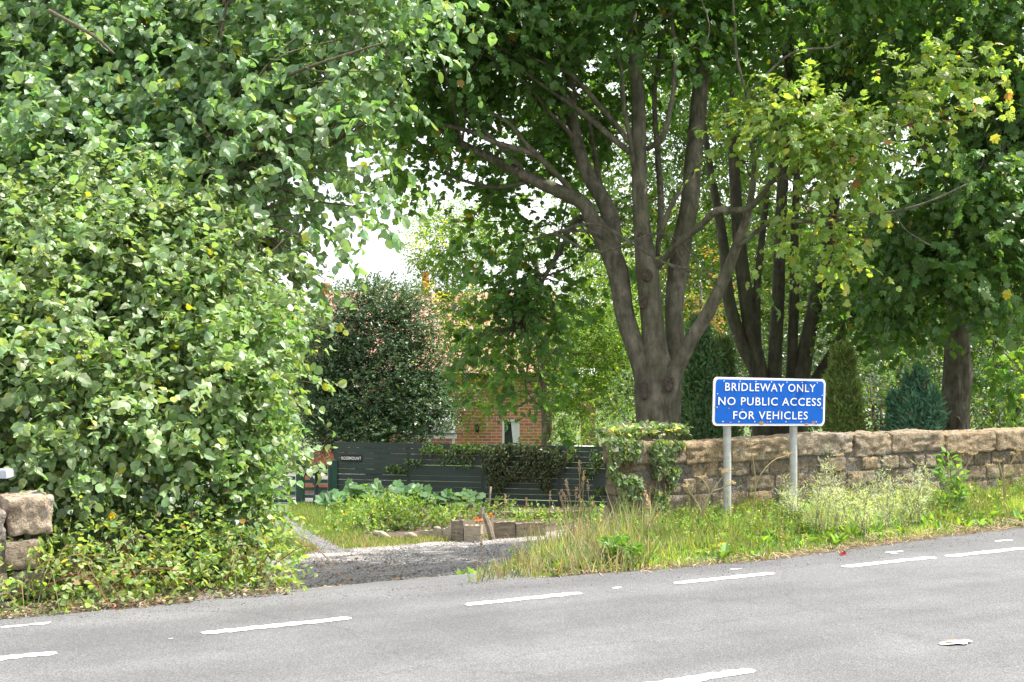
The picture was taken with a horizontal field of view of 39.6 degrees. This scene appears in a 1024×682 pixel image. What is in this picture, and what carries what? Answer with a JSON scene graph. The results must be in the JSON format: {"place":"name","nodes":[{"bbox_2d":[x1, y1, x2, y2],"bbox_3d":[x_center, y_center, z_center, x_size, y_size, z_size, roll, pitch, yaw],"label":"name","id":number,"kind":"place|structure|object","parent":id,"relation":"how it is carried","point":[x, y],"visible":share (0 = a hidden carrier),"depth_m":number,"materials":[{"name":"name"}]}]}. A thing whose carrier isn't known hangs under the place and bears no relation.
{"place":"outdoors","nodes":[
{"label":"outdoors","id":0,"kind":"place"},
{"bbox_2d":[273,517,352,552],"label":"gravel","id":1,"kind":"structure","parent":0,"point":[331,549],"depth_m":25.73,"materials":[{"name":"gravel"}]},
{"bbox_2d":[247,536,558,590],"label":"gravel","id":2,"kind":"structure","parent":0,"point":[422,572],"depth_m":21.07,"materials":[{"name":"gravel"}]},
{"bbox_2d":[0,528,1023,681],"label":"road","id":3,"kind":"structure","parent":0,"point":[829,619],"depth_m":9.31,"materials":[{"name":"asphalt"}]},
{"bbox_2d":[0,540,1023,659],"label":"edge line","id":4,"kind":"object","parent":3,"relation":"on","point":[13,656],"visible":1,"depth_m":10.45,"materials":[{"name":"paint"}]},
{"bbox_2d":[656,668,755,681],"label":"line","id":5,"kind":"object","parent":3,"relation":"on","point":[701,677],"visible":1,"depth_m":8.04,"materials":[{"name":"paint"}]},
{"bbox_2d":[939,639,971,643],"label":"crushed litter","id":6,"kind":"object","parent":3,"relation":"on","point":[951,641],"visible":1,"depth_m":8.91,"materials":[{"name":"white paint"}]},
{"bbox_2d":[0,309,1023,617],"bbox_3d":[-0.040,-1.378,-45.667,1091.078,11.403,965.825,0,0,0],"label":"ground","id":7,"kind":"structure","parent":0,"point":[438,553],"depth_m":21.82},
{"bbox_2d":[0,490,53,605],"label":"stone wall","id":8,"kind":"structure","parent":7,"relation":"on","point":[29,512],"depth_m":10.33,"materials":[{"name":"stone"}]},
{"bbox_2d":[0,468,13,482],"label":"grey casing","id":9,"kind":"object","parent":8,"relation":"on","point":[5,473],"visible":1,"depth_m":10.52,"materials":[{"name":"plastic"}]},
{"bbox_2d":[108,512,116,551],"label":"dandelion","id":10,"kind":"object","parent":7,"relation":"on","point":[110,516],"visible":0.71,"depth_m":11.02,"materials":[{"name":"yellow plant"}]},
{"bbox_2d":[34,485,295,600],"bbox_3d":[-2.698,1.701,11.151,2.263,1.158,1.476,0,0,-19],"label":"ivy","id":11,"kind":"object","parent":7,"relation":"on","point":[147,489],"visible":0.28,"depth_m":11.16,"materials":[{"name":"green plant"}]},
{"bbox_2d":[0,486,346,615],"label":"brambles","id":12,"kind":"object","parent":7,"relation":"on","point":[236,565],"visible":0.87,"depth_m":10.76,"materials":[{"name":"green plant"}]},
{"bbox_2d":[0,134,348,580],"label":"hazel bush","id":13,"kind":"object","parent":7,"relation":"on","point":[85,398],"visible":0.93,"depth_m":11.93,"materials":[{"name":"green plant"}]},
{"bbox_2d":[170,285,325,569],"bbox_3d":[-2.317,0.753,12.243,1.351,2.519,2.432,0,0,0],"label":"honeysuckle shrub","id":14,"kind":"object","parent":7,"relation":"on","point":[278,422],"visible":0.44,"depth_m":11.92,"materials":[{"name":"green plant"}]},
{"bbox_2d":[0,0,509,535],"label":"lime tree","id":15,"kind":"object","parent":7,"relation":"on","point":[234,86],"visible":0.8,"depth_m":14.32,"materials":[{"name":"green plant"}]},
{"bbox_2d":[254,468,294,502],"bbox_3d":[-5.956,3.576,34.656,1.362,0.965,0.148,0,0,0],"label":"rail fence","id":16,"kind":"object","parent":7,"relation":"on","point":[285,500],"visible":0.23,"depth_m":34.58,"materials":[{"name":"green paint"}]},
{"bbox_2d":[296,457,301,502],"bbox_3d":[-5.183,3.429,34.600,0.160,1.286,0.150,0,0,0],"label":"gate post","id":17,"kind":"object","parent":7,"relation":"on","point":[298,491],"visible":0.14,"depth_m":34.54,"materials":[{"name":"green paint"}]},
{"bbox_2d":[313,462,318,504],"bbox_3d":[-4.650,3.470,33.800,0.170,1.220,0.170,0,0,0],"label":"bollard","id":18,"kind":"object","parent":7,"relation":"on","point":[316,486],"visible":0.53,"depth_m":33.76,"materials":[{"name":"black metal"}]},
{"bbox_2d":[305,449,333,492],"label":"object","id":19,"kind":"object","parent":7,"relation":"on","point":[319,485],"visible":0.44,"depth_m":36.98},
{"bbox_2d":[262,275,378,357],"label":"background tree","id":20,"kind":"object","parent":7,"relation":"on","point":[316,316],"visible":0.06,"depth_m":69.47,"materials":[{"name":"green plant"}]},
{"bbox_2d":[332,459,337,488],"bbox_3d":[-4.310,3.469,34.600,0.160,1.207,0.150,0,0,0],"label":"gate post","id":21,"kind":"object","parent":7,"relation":"on","point":[334,473],"visible":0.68,"depth_m":34.54,"materials":[{"name":"green paint"}]},
{"bbox_2d":[302,465,331,502],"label":"garden gate","id":22,"kind":"structure","parent":21,"relation":"attached to","point":[328,481],"depth_m":34.58,"materials":[{"name":"green paint"}]},
{"bbox_2d":[314,484,361,504],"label":"squash plant","id":23,"kind":"object","parent":7,"relation":"on","point":[324,498],"visible":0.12,"depth_m":33.50,"materials":[{"name":"green plant"}]},
{"bbox_2d":[187,570,530,608],"bbox_3d":[-1.089,2.022,11.693,3.894,0.297,1.903,0,0,-30],"label":"tarmac apron","id":24,"kind":"object","parent":7,"relation":"on","point":[450,580],"visible":0.67,"depth_m":10.95,"materials":[{"name":"asphalt"}]},
{"bbox_2d":[0,583,291,618],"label":"leaf litter","id":25,"kind":"object","parent":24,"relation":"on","point":[114,604],"visible":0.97,"depth_m":10.26,"materials":[{"name":"plant"}]},
{"bbox_2d":[333,478,385,502],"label":"squash plant","id":26,"kind":"object","parent":7,"relation":"on","point":[352,487],"visible":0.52,"depth_m":32.92,"materials":[{"name":"green plant"}]},
{"bbox_2d":[268,554,452,591],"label":"fallen leaves","id":27,"kind":"object","parent":7,"relation":"on","point":[357,568],"visible":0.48,"depth_m":18.82,"materials":[{"name":"plant"}]},
{"bbox_2d":[285,268,464,474],"bbox_3d":[-3.769,0.860,37.997,5.265,5.578,4.085,0,0,0],"label":"holly bush","id":28,"kind":"object","parent":7,"relation":"on","point":[389,406],"visible":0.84,"depth_m":37.26,"materials":[{"name":"green plant"}]},
{"bbox_2d":[372,530,390,536],"bbox_3d":[-2.447,3.653,26.778,0.118,0.153,1.018,0,0,-21],"label":"log","id":29,"kind":"object","parent":7,"relation":"on","point":[380,533],"visible":0.77,"depth_m":26.75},
{"bbox_2d":[286,500,487,555],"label":"lawn","id":30,"kind":"structure","parent":7,"relation":"on","point":[350,538],"depth_m":26.47,"materials":[{"name":"green plant"}]},
{"bbox_2d":[363,479,414,502],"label":"squash plant","id":31,"kind":"object","parent":7,"relation":"on","point":[399,484],"visible":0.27,"depth_m":33.06,"materials":[{"name":"green plant"}]},
{"bbox_2d":[385,483,431,507],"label":"squash plant","id":32,"kind":"object","parent":7,"relation":"on","point":[418,487],"visible":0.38,"depth_m":32.64,"materials":[{"name":"green plant"}]},
{"bbox_2d":[403,532,416,538],"bbox_3d":[-1.888,3.623,26.429,0.116,0.139,0.334,0,0,-40],"label":"log","id":33,"kind":"object","parent":7,"relation":"on","point":[410,534],"visible":0.73,"depth_m":26.36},
{"bbox_2d":[418,529,441,537],"bbox_3d":[-1.508,3.605,26.333,0.541,0.302,0.040,0,0,34],"label":"bed board","id":34,"kind":"object","parent":7,"relation":"on","point":[432,532],"visible":0.47,"depth_m":26.30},
{"bbox_2d":[313,271,559,465],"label":"brick cottage","id":35,"kind":"structure","parent":7,"relation":"on","point":[498,435],"depth_m":46.00,"materials":[{"name":"red brick"}]},
{"bbox_2d":[502,419,519,450],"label":"window","id":36,"kind":"structure","parent":35,"relation":"in","point":[512,434],"depth_m":46.08,"materials":[{"name":"white paint"}]},
{"bbox_2d":[442,526,450,538],"bbox_3d":[-1.177,3.559,26.087,0.040,0.350,0.268,0,0,-42],"label":"bed board","id":37,"kind":"object","parent":7,"relation":"on","point":[446,531],"visible":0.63,"depth_m":26.06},
{"bbox_2d":[430,506,468,512],"bbox_3d":[-1.423,3.841,32.127,0.886,0.218,0.100,0,0,-16],"label":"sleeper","id":38,"kind":"object","parent":7,"relation":"on","point":[450,508],"visible":0.13,"depth_m":32.09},
{"bbox_2d":[451,533,463,540],"bbox_3d":[-0.976,3.604,25.888,0.269,0.244,0.090,0,0,34],"label":"sleeper","id":39,"kind":"object","parent":7,"relation":"on","point":[458,536],"visible":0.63,"depth_m":25.83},
{"bbox_2d":[451,519,465,532],"bbox_3d":[-0.975,3.369,25.890,0.269,0.245,0.085,0,0,34],"label":"sleeper","id":40,"kind":"object","parent":39,"relation":"on","point":[457,526],"visible":1,"depth_m":25.85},
{"bbox_2d":[430,488,485,506],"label":"squash plant","id":41,"kind":"object","parent":7,"relation":"on","point":[467,493],"visible":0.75,"depth_m":32.25,"materials":[{"name":"green plant"}]},
{"bbox_2d":[319,486,607,533],"bbox_3d":[-1.011,3.561,29.096,6.122,1.219,7.773,0,0,0],"label":"bed greenery","id":42,"kind":"object","parent":7,"relation":"on","point":[395,510],"visible":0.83,"depth_m":28.93,"materials":[{"name":"green plant"}]},
{"bbox_2d":[334,441,607,505],"bbox_3d":[-0.599,3.280,33.805,7.654,1.660,0.118,0,0,13],"label":"slatted fence","id":43,"kind":"object","parent":7,"relation":"on","point":[369,452],"visible":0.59,"depth_m":33.92,"materials":[{"name":"wood"}]},
{"bbox_2d":[341,455,361,460],"bbox_3d":[-3.894,2.841,34.484,0.530,0.150,0.021,0,0,13],"label":"name plate","id":44,"kind":"object","parent":43,"relation":"attached to","point":[351,457],"visible":1,"depth_m":34.48,"materials":[{"name":"black metal"}]},
{"bbox_2d":[381,441,495,474],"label":"ivy","id":45,"kind":"object","parent":43,"relation":"attached to","point":[394,469],"visible":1,"depth_m":33.89,"materials":[{"name":"green plant"}]},
{"bbox_2d":[476,442,579,495],"bbox_3d":[0.382,3.053,33.409,2.507,1.374,0.366,0,0,12],"label":"ivy","id":46,"kind":"object","parent":43,"relation":"attached to","point":[544,462],"visible":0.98,"depth_m":33.38,"materials":[{"name":"green plant"}]},
{"bbox_2d":[580,449,605,495],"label":"ivy","id":47,"kind":"object","parent":43,"relation":"attached to","point":[600,490],"visible":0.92,"depth_m":33.07,"materials":[{"name":"green plant"}]},
{"bbox_2d":[464,524,482,541],"bbox_3d":[-0.697,3.511,25.730,0.344,0.408,0.100,0,0,26],"label":"sleeper","id":48,"kind":"object","parent":7,"relation":"on","point":[472,533],"visible":0.6,"depth_m":25.68,"materials":[{"name":"wood"}]},
{"bbox_2d":[479,507,483,521],"bbox_3d":[-0.630,3.640,29.446,0.098,0.405,0.183,0,0,21],"label":"rotten post","id":49,"kind":"object","parent":7,"relation":"on","point":[481,513],"visible":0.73,"depth_m":29.42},
{"bbox_2d":[479,533,483,563],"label":"seed grass","id":50,"kind":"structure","parent":7,"relation":"on","point":[481,543],"depth_m":19.20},
{"bbox_2d":[474,512,492,523],"bbox_3d":[-0.622,3.772,29.914,0.426,0.404,2.489,0,0,-3],"label":"marigold","id":51,"kind":"object","parent":7,"relation":"on","point":[491,514],"visible":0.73,"depth_m":29.05,"materials":[{"name":"orange plant"}]},
{"bbox_2d":[482,513,495,539],"bbox_3d":[-0.417,3.437,25.997,0.290,0.578,0.120,0,0,29],"label":"rotten post","id":52,"kind":"object","parent":7,"relation":"on","point":[490,531],"visible":0.88,"depth_m":25.96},
{"bbox_2d":[488,487,491,511],"bbox_3d":[-0.508,3.615,32.058,0.047,0.659,0.177,0,0,28],"label":"wooden handle","id":53,"kind":"object","parent":7,"relation":"on","point":[490,495],"visible":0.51,"depth_m":32.07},
{"bbox_2d":[494,521,514,538],"bbox_3d":[-0.142,3.526,26.252,0.384,0.391,0.100,0,0,-15],"label":"sleeper","id":54,"kind":"object","parent":7,"relation":"on","point":[501,529],"visible":0.63,"depth_m":26.20,"materials":[{"name":"wood"}]},
{"bbox_2d":[0,527,1023,630],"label":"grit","id":55,"kind":"object","parent":7,"relation":"on","point":[554,579],"visible":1,"depth_m":11.40,"materials":[{"name":"gravel"}]},
{"bbox_2d":[386,183,640,467],"bbox_3d":[0.331,-0.359,39.810,7.816,8.229,5.679,0,0,0],"label":"feathery tree","id":56,"kind":"object","parent":7,"relation":"on","point":[590,379],"visible":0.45,"depth_m":39.23,"materials":[{"name":"green plant"}]},
{"bbox_2d":[525,497,527,542],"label":"seed grass","id":57,"kind":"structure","parent":7,"relation":"on","point":[526,500],"depth_m":24.57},
{"bbox_2d":[515,521,545,537],"bbox_3d":[0.337,3.539,26.403,0.574,0.351,0.100,0,0,-20],"label":"sleeper","id":58,"kind":"object","parent":7,"relation":"on","point":[519,530],"visible":0.47,"depth_m":26.34,"materials":[{"name":"wood"}]},
{"bbox_2d":[503,510,584,518],"bbox_3d":[0.669,3.721,30.150,1.731,0.266,0.100,0,0,0],"label":"sleeper","id":59,"kind":"object","parent":7,"relation":"on","point":[514,514],"visible":0.21,"depth_m":30.10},
{"bbox_2d":[549,490,551,536],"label":"seed grass","id":60,"kind":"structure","parent":7,"relation":"on","point":[550,499],"depth_m":23.36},
{"bbox_2d":[467,489,671,582],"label":"rough grass","id":61,"kind":"structure","parent":7,"relation":"on","point":[593,552],"depth_m":12.11,"materials":[{"name":"plant"}]},
{"bbox_2d":[560,489,578,524],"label":"seed grass","id":62,"kind":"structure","parent":7,"relation":"on","point":[565,496],"depth_m":20.40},
{"bbox_2d":[566,483,574,531],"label":"seed grass","id":63,"kind":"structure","parent":7,"relation":"on","point":[567,489],"depth_m":22.17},
{"bbox_2d":[119,170,1023,409],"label":"woodland","id":64,"kind":"object","parent":7,"relation":"on","point":[629,390],"visible":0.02,"depth_m":88.52,"materials":[{"name":"green plant"}]},
{"bbox_2d":[573,487,578,524],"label":"seed grass","id":65,"kind":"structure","parent":7,"relation":"on","point":[576,489],"depth_m":21.53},
{"bbox_2d":[570,476,584,530],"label":"seed grass","id":66,"kind":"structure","parent":7,"relation":"on","point":[583,479],"depth_m":22.31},
{"bbox_2d":[578,461,582,530],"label":"seed grass","id":67,"kind":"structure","parent":7,"relation":"on","point":[579,468],"depth_m":22.15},
{"bbox_2d":[579,369,595,446],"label":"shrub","id":68,"kind":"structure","parent":7,"relation":"on","point":[594,426],"depth_m":51.50,"materials":[{"name":"plant"}]},
{"bbox_2d":[574,506,605,526],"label":"fern","id":69,"kind":"object","parent":7,"relation":"on","point":[592,516],"visible":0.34,"depth_m":25.95,"materials":[{"name":"green plant"}]},
{"bbox_2d":[588,500,594,522],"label":"seed grass","id":70,"kind":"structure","parent":7,"relation":"on","point":[593,504],"depth_m":22.70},
{"bbox_2d":[564,411,634,490],"bbox_3d":[2.464,2.751,36.100,2.701,2.168,1.989,0,0,0],"label":"laurel shrub","id":71,"kind":"object","parent":7,"relation":"on","point":[597,442],"visible":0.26,"depth_m":35.98,"materials":[{"name":"green plant"}]},
{"bbox_2d":[595,530,651,559],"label":"bush weed","id":72,"kind":"object","parent":7,"relation":"on","point":[624,538],"visible":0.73,"depth_m":11.96,"materials":[{"name":"green plant"}]},
{"bbox_2d":[644,490,654,525],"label":"seed grass","id":73,"kind":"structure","parent":7,"relation":"on","point":[648,500],"depth_m":13.88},
{"bbox_2d":[300,0,1023,460],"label":"maple tree","id":74,"kind":"object","parent":7,"relation":"on","point":[532,52],"visible":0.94,"depth_m":18.97,"materials":[{"name":"green plant"}]},
{"bbox_2d":[659,245,740,337],"bbox_3d":[5.097,0.505,37.991,2.435,6.204,2.628,0,0,0],"label":"copper tree","id":75,"kind":"object","parent":7,"relation":"on","point":[699,303],"visible":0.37,"depth_m":37.97,"materials":[{"name":"green plant"}]},
{"bbox_2d":[676,311,732,440],"bbox_3d":[2.960,1.249,22.510,1.145,3.501,1.202,0,0,0],"label":"cypress tree","id":76,"kind":"object","parent":7,"relation":"on","point":[702,370],"visible":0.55,"depth_m":22.23,"materials":[{"name":"green plant"}]},
{"bbox_2d":[681,468,735,520],"bbox_3d":[1.989,1.586,14.368,0.546,0.639,0.184,0,0,13],"label":"dead umbellifer","id":77,"kind":"object","parent":7,"relation":"on","point":[707,500],"visible":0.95,"depth_m":14.35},
{"bbox_2d":[494,26,948,376],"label":"background tree","id":78,"kind":"object","parent":7,"relation":"on","point":[680,122],"visible":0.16,"depth_m":43.43,"materials":[{"name":"green plant"}]},
{"bbox_2d":[712,332,742,436],"bbox_3d":[3.376,1.416,23.035,0.812,3.169,0.810,0,0,0],"label":"cypress tree","id":79,"kind":"object","parent":7,"relation":"on","point":[728,350],"visible":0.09,"depth_m":22.88,"materials":[{"name":"green plant"}]},
{"bbox_2d":[456,484,1023,574],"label":"verge weeds","id":80,"kind":"object","parent":7,"relation":"on","point":[725,552],"visible":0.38,"depth_m":13.84,"materials":[{"name":"green plant"}]},
{"bbox_2d":[502,470,1023,578],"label":"verge grass","id":81,"kind":"structure","parent":7,"relation":"on","point":[667,545],"depth_m":13.61,"materials":[{"name":"plant"}]},
{"bbox_2d":[712,377,825,515],"bbox_3d":[2.749,1.214,15.340,1.559,1.672,0.141,0,0,-30],"label":"road sign","id":82,"kind":"object","parent":7,"relation":"on","point":[792,404],"visible":0.98,"depth_m":15.26,"materials":[{"name":"metal"}]},
{"bbox_2d":[744,441,793,507],"bbox_3d":[2.713,1.479,15.012,0.533,0.849,0.117,0,0,-5],"label":"dead umbellifer","id":83,"kind":"object","parent":7,"relation":"on","point":[785,454],"visible":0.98,"depth_m":14.98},
{"bbox_2d":[514,455,1023,568],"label":"herbs","id":84,"kind":"object","parent":7,"relation":"on","point":[970,513],"visible":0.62,"depth_m":14.66,"materials":[{"name":"green plant"}]},
{"bbox_2d":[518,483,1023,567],"bbox_3d":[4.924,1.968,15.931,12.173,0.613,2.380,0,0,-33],"label":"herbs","id":85,"kind":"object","parent":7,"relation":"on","point":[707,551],"visible":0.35,"depth_m":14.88,"materials":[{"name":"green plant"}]},
{"bbox_2d":[683,176,883,431],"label":"background tree","id":86,"kind":"object","parent":7,"relation":"on","point":[768,274],"visible":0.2,"depth_m":41.98,"materials":[{"name":"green plant"}]},
{"bbox_2d":[551,510,1023,577],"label":"dry grass litter","id":87,"kind":"object","parent":7,"relation":"on","point":[853,544],"visible":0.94,"depth_m":13.13,"materials":[{"name":"plant"}]},
{"bbox_2d":[774,473,806,517],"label":"mugwort","id":88,"kind":"object","parent":7,"relation":"on","point":[785,504],"visible":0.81,"depth_m":14.73,"materials":[{"name":"green plant"}]},
{"bbox_2d":[595,314,1023,439],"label":"hedge","id":89,"kind":"object","parent":7,"relation":"on","point":[868,415],"visible":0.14,"depth_m":31.84,"materials":[{"name":"green plant"}]},
{"bbox_2d":[601,427,1023,526],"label":"stone wall","id":90,"kind":"structure","parent":7,"relation":"on","point":[868,451],"depth_m":16.35,"materials":[{"name":"stone"}]},
{"bbox_2d":[586,419,693,445],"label":"ivy","id":91,"kind":"object","parent":90,"relation":"on","point":[653,429],"visible":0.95,"depth_m":15.23,"materials":[{"name":"green plant"}]},
{"bbox_2d":[606,435,685,519],"bbox_3d":[1.421,1.504,14.993,1.034,1.055,0.231,0,0,-25],"label":"ivy","id":92,"kind":"object","parent":90,"relation":"attached to","point":[628,451],"visible":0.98,"depth_m":14.91,"materials":[{"name":"green plant"}]},
{"bbox_2d":[790,469,841,532],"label":"mugwort","id":93,"kind":"object","parent":7,"relation":"on","point":[817,514],"visible":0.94,"depth_m":13.94,"materials":[{"name":"green plant"}]},
{"bbox_2d":[811,445,855,534],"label":"mugwort","id":94,"kind":"object","parent":7,"relation":"on","point":[836,506],"visible":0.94,"depth_m":13.90,"materials":[{"name":"green plant"}]},
{"bbox_2d":[663,0,1020,435],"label":"maple tree","id":95,"kind":"object","parent":7,"relation":"on","point":[746,332],"visible":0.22,"depth_m":23.42,"materials":[{"name":"green plant"}]},
{"bbox_2d":[817,337,867,432],"bbox_3d":[4.995,1.472,21.445,0.918,3.056,0.974,0,0,0],"label":"cypress tree","id":96,"kind":"object","parent":7,"relation":"on","point":[844,401],"visible":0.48,"depth_m":21.32,"materials":[{"name":"green plant"}]},
{"bbox_2d":[836,453,860,516],"bbox_3d":[3.393,1.507,14.333,0.251,0.794,0.118,0,0,15],"label":"dead umbellifer","id":97,"kind":"object","parent":7,"relation":"on","point":[854,475],"visible":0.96,"depth_m":14.34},
{"bbox_2d":[832,471,885,538],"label":"mugwort","id":98,"kind":"object","parent":7,"relation":"on","point":[863,519],"visible":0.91,"depth_m":13.89,"materials":[{"name":"green plant"}]},
{"bbox_2d":[825,340,934,431],"bbox_3d":[6.486,1.592,25.438,2.224,3.461,3.560,0,0,0],"label":"shrub","id":99,"kind":"object","parent":7,"relation":"on","point":[872,410],"visible":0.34,"depth_m":25.41,"materials":[{"name":"green plant"}]},
{"bbox_2d":[858,457,905,531],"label":"mugwort","id":100,"kind":"object","parent":7,"relation":"on","point":[887,509],"visible":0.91,"depth_m":14.17,"materials":[{"name":"green plant"}]},
{"bbox_2d":[889,457,936,527],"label":"mugwort","id":101,"kind":"object","parent":7,"relation":"on","point":[914,509],"visible":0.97,"depth_m":14.31,"materials":[{"name":"green plant"}]},
{"bbox_2d":[876,361,950,430],"bbox_3d":[5.797,1.639,20.458,1.052,2.722,1.314,0,0,0],"label":"juniper","id":102,"kind":"object","parent":7,"relation":"on","point":[914,400],"visible":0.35,"depth_m":20.26,"materials":[{"name":"green plant"}]},
{"bbox_2d":[825,0,1023,430],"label":"maple tree","id":103,"kind":"object","parent":7,"relation":"on","point":[979,217],"visible":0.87,"depth_m":19.69,"materials":[{"name":"green plant"}]},
{"bbox_2d":[875,345,977,430],"bbox_3d":[7.530,1.628,25.831,1.796,3.365,2.508,0,0,16],"label":"shrub","id":104,"kind":"object","parent":7,"relation":"on","point":[941,370],"visible":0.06,"depth_m":25.74,"materials":[{"name":"green plant"}]},
{"bbox_2d":[835,119,1023,428],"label":"background tree","id":105,"kind":"object","parent":7,"relation":"on","point":[935,349],"visible":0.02,"depth_m":40.13,"materials":[{"name":"green plant"}]},
{"bbox_2d":[919,446,970,512],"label":"dog rose","id":106,"kind":"object","parent":7,"relation":"on","point":[959,485],"visible":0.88,"depth_m":15.24,"materials":[{"name":"green plant"}]},
{"bbox_2d":[936,440,978,502],"bbox_3d":[4.921,1.498,15.689,0.497,0.809,0.224,0,0,0],"label":"dead umbellifer","id":107,"kind":"object","parent":7,"relation":"on","point":[959,451],"visible":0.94,"depth_m":15.71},
{"bbox_2d":[970,322,1023,428],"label":"shrub","id":108,"kind":"object","parent":7,"relation":"on","point":[1016,421],"visible":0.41,"depth_m":24.71,"materials":[{"name":"green plant"}]},
{"bbox_2d":[984,447,1023,501],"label":"dead umbellifer","id":109,"kind":"object","parent":7,"relation":"on","point":[1003,481],"visible":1,"depth_m":15.95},
{"bbox_2d":[116,1,1023,309],"label":"sky","id":110,"kind":"structure","parent":0,"point":[377,255],"materials":[{"name":"white"}]},
{"bbox_2d":[580,470,585,535],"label":"seed grass","id":111,"kind":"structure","parent":0,"point":[582,498],"depth_m":23.64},
{"bbox_2d":[587,479,590,528],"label":"seed grass","id":112,"kind":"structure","parent":0,"point":[588,485],"depth_m":23.37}
]}

